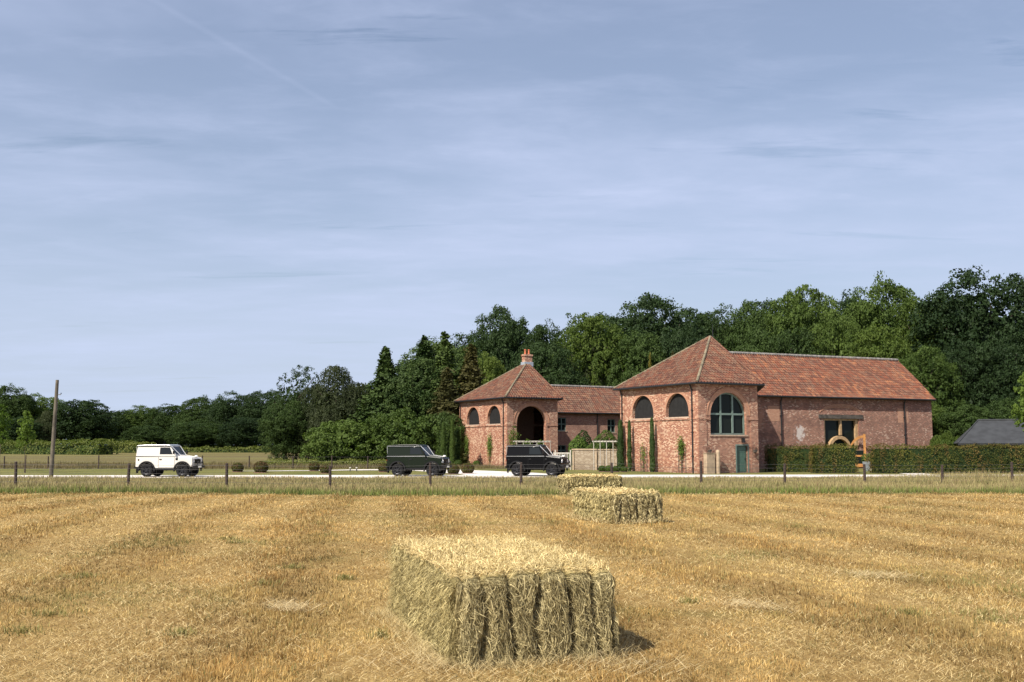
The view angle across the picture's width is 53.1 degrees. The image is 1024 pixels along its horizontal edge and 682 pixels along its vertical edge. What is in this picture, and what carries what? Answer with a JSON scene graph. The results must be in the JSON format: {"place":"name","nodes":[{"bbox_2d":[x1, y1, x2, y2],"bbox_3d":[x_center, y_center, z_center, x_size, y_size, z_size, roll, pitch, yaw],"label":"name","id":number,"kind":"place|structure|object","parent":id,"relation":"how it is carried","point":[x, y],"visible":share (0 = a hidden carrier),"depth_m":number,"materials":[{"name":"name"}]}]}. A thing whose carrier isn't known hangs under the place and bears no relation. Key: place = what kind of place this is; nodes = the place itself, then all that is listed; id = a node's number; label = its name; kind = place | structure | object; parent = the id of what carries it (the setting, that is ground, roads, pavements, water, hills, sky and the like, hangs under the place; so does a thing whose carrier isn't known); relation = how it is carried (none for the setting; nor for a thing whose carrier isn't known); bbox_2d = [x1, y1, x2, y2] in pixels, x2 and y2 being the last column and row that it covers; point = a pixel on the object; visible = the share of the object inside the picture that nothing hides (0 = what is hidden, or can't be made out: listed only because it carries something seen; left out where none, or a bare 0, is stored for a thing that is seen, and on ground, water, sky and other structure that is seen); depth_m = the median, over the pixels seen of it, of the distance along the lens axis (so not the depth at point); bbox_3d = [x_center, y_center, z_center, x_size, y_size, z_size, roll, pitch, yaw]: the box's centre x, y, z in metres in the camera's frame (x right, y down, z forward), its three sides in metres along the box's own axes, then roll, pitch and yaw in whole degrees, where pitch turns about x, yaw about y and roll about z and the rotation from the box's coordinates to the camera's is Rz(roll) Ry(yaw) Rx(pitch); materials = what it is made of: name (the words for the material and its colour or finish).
{"place":"outdoors","nodes":[
{"label":"outdoors","id":0,"kind":"place"},
{"bbox_2d":[283,469,546,474],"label":"driveway","id":1,"kind":"structure","parent":0,"point":[477,472],"depth_m":75.63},
{"bbox_2d":[0,445,1023,681],"bbox_3d":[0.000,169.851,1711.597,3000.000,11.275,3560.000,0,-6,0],"label":"ground","id":2,"kind":"structure","parent":0,"point":[220,457],"depth_m":13.61,"materials":[{"name":"soil"}]},
{"bbox_2d":[0,403,14,452],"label":"sapling","id":3,"kind":"object","parent":2,"relation":"on","point":[4,424],"visible":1,"depth_m":79.67,"materials":[{"name":"green plant"}]},
{"bbox_2d":[0,383,37,428],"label":"broadleaf tree","id":4,"kind":"object","parent":2,"relation":"on","point":[11,402],"visible":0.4,"depth_m":203.32,"materials":[{"name":"green plant"}]},
{"bbox_2d":[15,410,36,472],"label":"sapling","id":5,"kind":"object","parent":2,"relation":"on","point":[25,432],"visible":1,"depth_m":75.60,"materials":[{"name":"green plant"}]},
{"bbox_2d":[1,416,51,445],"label":"broadleaf tree","id":6,"kind":"object","parent":2,"relation":"on","point":[13,434],"visible":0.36,"depth_m":187.41,"materials":[{"name":"green plant"}]},
{"bbox_2d":[16,392,69,445],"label":"broadleaf tree","id":7,"kind":"object","parent":2,"relation":"on","point":[42,403],"visible":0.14,"depth_m":209.63,"materials":[{"name":"green plant"}]},
{"bbox_2d":[30,410,62,445],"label":"broadleaf tree","id":8,"kind":"object","parent":2,"relation":"on","point":[46,415],"visible":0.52,"depth_m":190.14,"materials":[{"name":"green plant"}]},
{"bbox_2d":[49,380,61,477],"bbox_3d":[-28.242,5.585,63.360,0.593,6.367,0.260,0,-6,0],"label":"telegraph pole","id":9,"kind":"object","parent":2,"relation":"on","point":[52,455],"visible":0.88,"depth_m":63.27,"materials":[{"name":"brown wood"}]},
{"bbox_2d":[0,438,118,454],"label":"hedge bank","id":10,"kind":"structure","parent":2,"relation":"on","point":[71,449],"depth_m":159.36,"materials":[{"name":"green plant"}]},
{"bbox_2d":[47,399,120,445],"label":"oak tree","id":11,"kind":"object","parent":2,"relation":"on","point":[80,421],"visible":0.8,"depth_m":192.96,"materials":[{"name":"green plant"}]},
{"bbox_2d":[102,409,137,445],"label":"broadleaf tree","id":12,"kind":"object","parent":2,"relation":"on","point":[121,429],"visible":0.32,"depth_m":210.91,"materials":[{"name":"green plant"}]},
{"bbox_2d":[108,440,155,452],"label":"hedge bank","id":13,"kind":"structure","parent":2,"relation":"on","point":[123,447],"depth_m":174.88,"materials":[{"name":"green plant"}]},
{"bbox_2d":[117,404,158,438],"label":"broadleaf tree","id":14,"kind":"object","parent":2,"relation":"on","point":[140,418],"visible":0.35,"depth_m":213.20,"materials":[{"name":"green plant"}]},
{"bbox_2d":[118,425,172,446],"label":"broadleaf tree","id":15,"kind":"object","parent":2,"relation":"on","point":[154,434],"visible":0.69,"depth_m":187.37,"materials":[{"name":"green plant"}]},
{"bbox_2d":[141,403,192,446],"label":"broadleaf tree","id":16,"kind":"object","parent":2,"relation":"on","point":[163,420],"visible":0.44,"depth_m":210.88,"materials":[{"name":"green plant"}]},
{"bbox_2d":[0,455,371,468],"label":"wire fence","id":17,"kind":"object","parent":2,"relation":"on","point":[205,462],"visible":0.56,"depth_m":87.86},
{"bbox_2d":[163,419,228,449],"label":"broadleaf tree","id":18,"kind":"object","parent":2,"relation":"on","point":[191,434],"visible":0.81,"depth_m":184.79,"materials":[{"name":"green plant"}]},
{"bbox_2d":[170,394,221,449],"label":"broadleaf tree","id":19,"kind":"object","parent":2,"relation":"on","point":[194,414],"visible":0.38,"depth_m":204.97,"materials":[{"name":"green plant"}]},
{"bbox_2d":[182,445,271,452],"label":"undergrowth","id":20,"kind":"object","parent":2,"relation":"on","point":[231,450],"visible":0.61,"depth_m":178.45,"materials":[{"name":"green plant"}]},
{"bbox_2d":[199,390,261,449],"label":"broadleaf tree","id":21,"kind":"object","parent":2,"relation":"on","point":[224,411],"visible":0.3,"depth_m":198.46,"materials":[{"name":"green plant"}]},
{"bbox_2d":[215,417,268,449],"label":"broadleaf tree","id":22,"kind":"object","parent":2,"relation":"on","point":[247,435],"visible":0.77,"depth_m":182.88,"materials":[{"name":"green plant"}]},
{"bbox_2d":[0,460,506,468],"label":"meadow grass","id":23,"kind":"structure","parent":2,"relation":"on","point":[79,465],"depth_m":92.26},
{"bbox_2d":[234,389,286,449],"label":"broadleaf tree","id":24,"kind":"object","parent":2,"relation":"on","point":[253,409],"visible":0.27,"depth_m":195.33,"materials":[{"name":"green plant"}]},
{"bbox_2d":[258,387,297,459],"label":"sycamore tree","id":25,"kind":"object","parent":2,"relation":"on","point":[281,398],"visible":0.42,"depth_m":113.16,"materials":[{"name":"green plant"}]},
{"bbox_2d":[256,399,308,460],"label":"broadleaf tree","id":26,"kind":"object","parent":2,"relation":"on","point":[283,427],"visible":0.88,"depth_m":110.37,"materials":[{"name":"green plant"}]},
{"bbox_2d":[275,365,319,458],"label":"sycamore tree","id":27,"kind":"object","parent":2,"relation":"on","point":[299,386],"visible":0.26,"depth_m":116.33,"materials":[{"name":"green plant"}]},
{"bbox_2d":[264,458,386,465],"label":"nettle patch","id":28,"kind":"object","parent":2,"relation":"on","point":[304,461],"visible":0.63,"depth_m":98.36,"materials":[{"name":"green plant"}]},
{"bbox_2d":[293,365,369,457],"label":"willow tree","id":29,"kind":"object","parent":2,"relation":"on","point":[330,406],"visible":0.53,"depth_m":111.65,"materials":[{"name":"green plant"}]},
{"bbox_2d":[298,418,382,463],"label":"rhododendron","id":30,"kind":"object","parent":2,"relation":"on","point":[336,439],"visible":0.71,"depth_m":101.73,"materials":[{"name":"green plant"}]},
{"bbox_2d":[347,345,416,450],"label":"conifer","id":31,"kind":"object","parent":2,"relation":"on","point":[385,362],"visible":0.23,"depth_m":110.15,"materials":[{"name":"green plant"}]},
{"bbox_2d":[352,406,440,463],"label":"rhododendron","id":32,"kind":"object","parent":2,"relation":"on","point":[395,430],"visible":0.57,"depth_m":101.49,"materials":[{"name":"green plant"}]},
{"bbox_2d":[366,355,441,425],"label":"broadleaf tree","id":33,"kind":"object","parent":2,"relation":"on","point":[412,384],"visible":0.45,"depth_m":109.15,"materials":[{"name":"green plant"}]},
{"bbox_2d":[405,334,432,398],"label":"conifer","id":34,"kind":"object","parent":2,"relation":"on","point":[425,349],"visible":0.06,"depth_m":114.07,"materials":[{"name":"green plant"}]},
{"bbox_2d":[411,331,459,420],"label":"conifer","id":35,"kind":"object","parent":2,"relation":"on","point":[444,356],"visible":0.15,"depth_m":111.70,"materials":[{"name":"green plant"}]},
{"bbox_2d":[397,336,482,379],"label":"broadleaf tree","id":36,"kind":"object","parent":2,"relation":"on","point":[458,363],"visible":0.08,"depth_m":117.28,"materials":[{"name":"green plant"}]},
{"bbox_2d":[416,411,467,462],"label":"rhododendron","id":37,"kind":"object","parent":2,"relation":"on","point":[442,416],"visible":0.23,"depth_m":103.32,"materials":[{"name":"green plant"}]},
{"bbox_2d":[440,422,445,455],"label":"cypress","id":38,"kind":"object","parent":2,"relation":"on","point":[443,443],"visible":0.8,"depth_m":97.39,"materials":[{"name":"green plant"}]},
{"bbox_2d":[426,367,469,461],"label":"conifer","id":39,"kind":"object","parent":2,"relation":"on","point":[446,394],"visible":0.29,"depth_m":106.31,"materials":[{"name":"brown plant"}]},
{"bbox_2d":[436,426,465,464],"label":"clipped hedge","id":40,"kind":"object","parent":2,"relation":"on","point":[459,445],"visible":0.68,"depth_m":98.37,"materials":[{"name":"green plant"}]},
{"bbox_2d":[449,417,454,464],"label":"cypress","id":41,"kind":"object","parent":2,"relation":"on","point":[452,447],"visible":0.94,"depth_m":97.37,"materials":[{"name":"green plant"}]},
{"bbox_2d":[450,332,483,352],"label":"broadleaf tree","id":42,"kind":"object","parent":2,"relation":"on","point":[460,337],"visible":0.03,"depth_m":149.37,"materials":[{"name":"green plant"}]},
{"bbox_2d":[455,344,486,396],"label":"conifer","id":43,"kind":"object","parent":2,"relation":"on","point":[470,375],"visible":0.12,"depth_m":108.68,"materials":[{"name":"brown plant"}]},
{"bbox_2d":[477,351,505,384],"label":"lime tree","id":44,"kind":"object","parent":2,"relation":"on","point":[488,372],"visible":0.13,"depth_m":115.69,"materials":[{"name":"green plant"}]},
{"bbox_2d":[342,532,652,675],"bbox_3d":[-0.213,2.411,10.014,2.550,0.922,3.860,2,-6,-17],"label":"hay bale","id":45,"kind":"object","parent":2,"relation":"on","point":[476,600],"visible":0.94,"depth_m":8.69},
{"bbox_2d":[468,304,540,371],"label":"beech tree","id":46,"kind":"object","parent":2,"relation":"on","point":[503,343],"visible":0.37,"depth_m":126.38,"materials":[{"name":"green plant"}]},
{"bbox_2d":[454,349,562,466],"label":"gatehouse tower","id":47,"kind":"structure","parent":2,"relation":"on","point":[517,395],"depth_m":99.76,"materials":[{"name":"brick"}]},
{"bbox_2d":[0,461,1018,486],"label":"wire fence","id":48,"kind":"object","parent":2,"relation":"on","point":[430,465],"visible":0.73,"depth_m":48.32,"materials":[{"name":"metal"}]},
{"bbox_2d":[0,489,1023,681],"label":"hay stubble","id":49,"kind":"object","parent":2,"relation":"on","point":[264,555],"visible":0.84,"depth_m":13.60,"materials":[{"name":"plant"}]},
{"bbox_2d":[522,318,570,364],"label":"broadleaf tree","id":50,"kind":"object","parent":2,"relation":"on","point":[540,332],"visible":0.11,"depth_m":136.38,"materials":[{"name":"green plant"}]},
{"bbox_2d":[510,341,590,385],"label":"broadleaf tree","id":51,"kind":"object","parent":2,"relation":"on","point":[554,372],"visible":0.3,"depth_m":117.69,"materials":[{"name":"green plant"}]},
{"bbox_2d":[534,384,619,460],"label":"link wing","id":52,"kind":"structure","parent":2,"relation":"on","point":[593,411],"depth_m":112.03,"materials":[{"name":"brick"}]},
{"bbox_2d":[568,435,586,465],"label":"shrub","id":53,"kind":"object","parent":2,"relation":"on","point":[576,444],"visible":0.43,"depth_m":85.40,"materials":[{"name":"green plant"}]},
{"bbox_2d":[556,472,622,494],"bbox_3d":[3.071,5.669,40.812,3.112,0.863,2.168,2,-6,-18],"label":"hay bale","id":54,"kind":"object","parent":2,"relation":"on","point":[566,483],"visible":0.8,"depth_m":40.27},
{"bbox_2d":[551,312,628,385],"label":"lime tree","id":55,"kind":"object","parent":2,"relation":"on","point":[609,340],"visible":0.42,"depth_m":124.27,"materials":[{"name":"green plant"}]},
{"bbox_2d":[572,449,616,469],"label":"garden wall","id":56,"kind":"structure","parent":2,"relation":"on","point":[583,459],"depth_m":83.35,"materials":[{"name":"stone"}]},
{"bbox_2d":[565,334,627,385],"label":"silver birch","id":57,"kind":"object","parent":2,"relation":"on","point":[594,383],"visible":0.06,"depth_m":124.76,"materials":[{"name":"green plant"}]},
{"bbox_2d":[592,430,617,448],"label":"shrub","id":58,"kind":"object","parent":2,"relation":"on","point":[610,445],"visible":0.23,"depth_m":92.04,"materials":[{"name":"green plant"}]},
{"bbox_2d":[560,486,667,523],"bbox_3d":[2.571,4.085,25.772,2.383,0.833,3.226,2,-6,-20],"label":"hay bale","id":59,"kind":"object","parent":2,"relation":"on","point":[612,505],"visible":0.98,"depth_m":24.73},
{"bbox_2d":[616,420,624,468],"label":"cypress","id":60,"kind":"object","parent":2,"relation":"on","point":[620,451],"visible":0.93,"depth_m":80.85,"materials":[{"name":"green plant"}]},
{"bbox_2d":[627,420,631,470],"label":"cypress","id":61,"kind":"object","parent":2,"relation":"on","point":[629,452],"visible":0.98,"depth_m":79.79,"materials":[{"name":"green plant"}]},
{"bbox_2d":[604,330,668,385],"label":"broadleaf tree","id":62,"kind":"object","parent":2,"relation":"on","point":[637,355],"visible":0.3,"depth_m":120.25,"materials":[{"name":"green plant"}]},
{"bbox_2d":[649,417,655,471],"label":"cypress","id":63,"kind":"object","parent":2,"relation":"on","point":[652,451],"visible":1,"depth_m":77.16,"materials":[{"name":"green plant"}]},
{"bbox_2d":[609,291,715,369],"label":"oak tree","id":64,"kind":"object","parent":2,"relation":"on","point":[641,322],"visible":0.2,"depth_m":132.21,"materials":[{"name":"green plant"}]},
{"bbox_2d":[651,320,719,364],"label":"broadleaf tree","id":65,"kind":"object","parent":2,"relation":"on","point":[681,338],"visible":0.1,"depth_m":118.19,"materials":[{"name":"green plant"}]},
{"bbox_2d":[613,324,764,473],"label":"brick tower","id":66,"kind":"structure","parent":2,"relation":"on","point":[699,396],"depth_m":75.66,"materials":[{"name":"brick"}]},
{"bbox_2d":[675,434,686,472],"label":"climbing plant","id":67,"kind":"object","parent":66,"relation":"attached to","point":[680,443],"visible":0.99,"depth_m":74.58,"materials":[{"name":"green plant"}]},
{"bbox_2d":[710,393,747,435],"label":"arched window","id":68,"kind":"structure","parent":66,"relation":"in","point":[727,412],"depth_m":74.92,"materials":[{"name":"teal glass"}]},
{"bbox_2d":[735,444,748,472],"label":"door","id":69,"kind":"structure","parent":66,"relation":"in","point":[740,449],"depth_m":75.01,"materials":[{"name":"teal wood"}]},
{"bbox_2d":[703,453,714,473],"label":"stone block","id":70,"kind":"structure","parent":2,"relation":"on","point":[709,459],"depth_m":72.91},
{"bbox_2d":[690,303,756,350],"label":"broadleaf tree","id":71,"kind":"object","parent":2,"relation":"on","point":[710,321],"visible":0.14,"depth_m":136.79,"materials":[{"name":"green plant"}]},
{"bbox_2d":[721,299,776,350],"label":"broadleaf tree","id":72,"kind":"object","parent":2,"relation":"on","point":[752,312],"visible":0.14,"depth_m":135.01,"materials":[{"name":"green plant"}]},
{"bbox_2d":[725,322,788,353],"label":"broadleaf tree","id":73,"kind":"object","parent":2,"relation":"on","point":[756,340],"visible":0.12,"depth_m":117.34,"materials":[{"name":"green plant"}]},
{"bbox_2d":[730,297,810,331],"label":"broadleaf tree","id":74,"kind":"object","parent":2,"relation":"on","point":[764,304],"visible":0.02,"depth_m":152.22,"materials":[{"name":"green plant"}]},
{"bbox_2d":[760,326,821,354],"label":"broadleaf tree","id":75,"kind":"object","parent":2,"relation":"on","point":[793,347],"visible":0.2,"depth_m":115.50,"materials":[{"name":"green plant"}]},
{"bbox_2d":[763,443,841,471],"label":"yew hedge","id":76,"kind":"object","parent":2,"relation":"on","point":[780,456],"visible":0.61,"depth_m":77.71,"materials":[{"name":"green plant"}]},
{"bbox_2d":[762,284,844,353],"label":"lime tree","id":77,"kind":"object","parent":2,"relation":"on","point":[798,313],"visible":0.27,"depth_m":127.39,"materials":[{"name":"green plant"}]},
{"bbox_2d":[729,351,935,468],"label":"long barn","id":78,"kind":"structure","parent":2,"relation":"on","point":[862,403],"depth_m":91.48,"materials":[{"name":"brick"}]},
{"bbox_2d":[808,442,858,472],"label":"yew hedge","id":79,"kind":"object","parent":2,"relation":"on","point":[830,459],"visible":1,"depth_m":74.13,"materials":[{"name":"green plant"}]},
{"bbox_2d":[804,306,864,356],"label":"broadleaf tree","id":80,"kind":"object","parent":2,"relation":"on","point":[824,344],"visible":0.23,"depth_m":116.44,"materials":[{"name":"green plant"}]},
{"bbox_2d":[807,289,866,345],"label":"broadleaf tree","id":81,"kind":"object","parent":2,"relation":"on","point":[845,301],"visible":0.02,"depth_m":149.42,"materials":[{"name":"green plant"}]},
{"bbox_2d":[851,434,865,466],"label":"excavator","id":82,"kind":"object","parent":2,"relation":"on","point":[859,453],"depth_m":90.43,"materials":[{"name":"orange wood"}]},
{"bbox_2d":[850,323,918,370],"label":"lime tree","id":83,"kind":"object","parent":2,"relation":"on","point":[894,347],"visible":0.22,"depth_m":112.89,"materials":[{"name":"green plant"}]},
{"bbox_2d":[838,270,933,356],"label":"lime tree","id":84,"kind":"object","parent":2,"relation":"on","point":[868,313],"visible":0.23,"depth_m":130.50,"materials":[{"name":"green plant"}]},
{"bbox_2d":[890,292,955,366],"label":"maple tree","id":85,"kind":"object","parent":2,"relation":"on","point":[904,311],"visible":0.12,"depth_m":126.36,"materials":[{"name":"green plant"}]},
{"bbox_2d":[898,343,967,429],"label":"sycamore tree","id":86,"kind":"object","parent":2,"relation":"on","point":[922,371],"visible":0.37,"depth_m":106.47,"materials":[{"name":"green plant"}]},
{"bbox_2d":[931,403,950,436],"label":"shrub","id":87,"kind":"object","parent":2,"relation":"on","point":[935,410],"visible":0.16,"depth_m":99.29,"materials":[{"name":"green plant"}]},
{"bbox_2d":[926,430,959,448],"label":"shrub","id":88,"kind":"object","parent":2,"relation":"on","point":[941,439],"visible":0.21,"depth_m":92.20,"materials":[{"name":"green plant"}]},
{"bbox_2d":[866,442,1023,473],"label":"yew hedge","id":89,"kind":"object","parent":2,"relation":"on","point":[958,459],"visible":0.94,"depth_m":74.14,"materials":[{"name":"green plant"}]},
{"bbox_2d":[906,265,1023,369],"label":"oak tree","id":90,"kind":"object","parent":2,"relation":"on","point":[963,326],"visible":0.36,"depth_m":116.54,"materials":[{"name":"green plant"}]},
{"bbox_2d":[935,401,994,438],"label":"shrub","id":91,"kind":"object","parent":2,"relation":"on","point":[964,420],"visible":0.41,"depth_m":97.86,"materials":[{"name":"green plant"}]},
{"bbox_2d":[924,339,1012,414],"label":"broadleaf tree","id":92,"kind":"object","parent":2,"relation":"on","point":[973,369],"visible":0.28,"depth_m":107.91,"materials":[{"name":"green plant"}]},
{"bbox_2d":[954,419,1023,448],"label":"slate roofed shed","id":93,"kind":"structure","parent":2,"relation":"on","point":[992,431],"depth_m":86.00,"materials":[{"name":"grey stone"}]},
{"bbox_2d":[961,330,1023,414],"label":"broadleaf tree","id":94,"kind":"object","parent":2,"relation":"on","point":[1012,371],"visible":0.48,"depth_m":106.30,"materials":[{"name":"green plant"}]},
{"bbox_2d":[977,395,1023,418],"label":"shrub","id":95,"kind":"object","parent":2,"relation":"on","point":[998,411],"visible":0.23,"depth_m":98.80,"materials":[{"name":"green plant"}]},
{"bbox_2d":[1009,372,1023,431],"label":"sapling","id":96,"kind":"object","parent":2,"relation":"on","point":[1018,412],"visible":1,"depth_m":77.87,"materials":[{"name":"green plant"}]},
{"bbox_2d":[0,469,1023,496],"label":"verge grass","id":97,"kind":"structure","parent":0,"point":[455,486],"depth_m":45.80,"materials":[{"name":"plant"}]},
{"bbox_2d":[1,474,1022,477],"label":"track","id":98,"kind":"structure","parent":0,"point":[239,476],"depth_m":67.98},
{"bbox_2d":[134,444,204,476],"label":"off road car","id":99,"kind":"object","parent":98,"relation":"on","point":[160,458],"visible":0.93,"depth_m":65.16,"materials":[{"name":"white paint"}]},
{"bbox_2d":[386,444,451,476],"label":"off road car","id":100,"kind":"object","parent":98,"relation":"on","point":[406,459],"visible":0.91,"depth_m":65.96,"materials":[{"name":"black paint"}]},
{"bbox_2d":[505,444,570,475],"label":"off road car","id":101,"kind":"object","parent":98,"relation":"on","point":[544,457],"visible":0.88,"depth_m":66.39,"materials":[{"name":"black paint"}]},
{"bbox_2d":[0,0,1023,441],"label":"sky","id":102,"kind":"structure","parent":0,"point":[198,198],"materials":[{"name":"blue"}]},
{"bbox_2d":[2,505,1023,642],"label":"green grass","id":103,"kind":"structure","parent":0,"point":[343,576],"depth_m":11.02,"materials":[{"name":"plant"}]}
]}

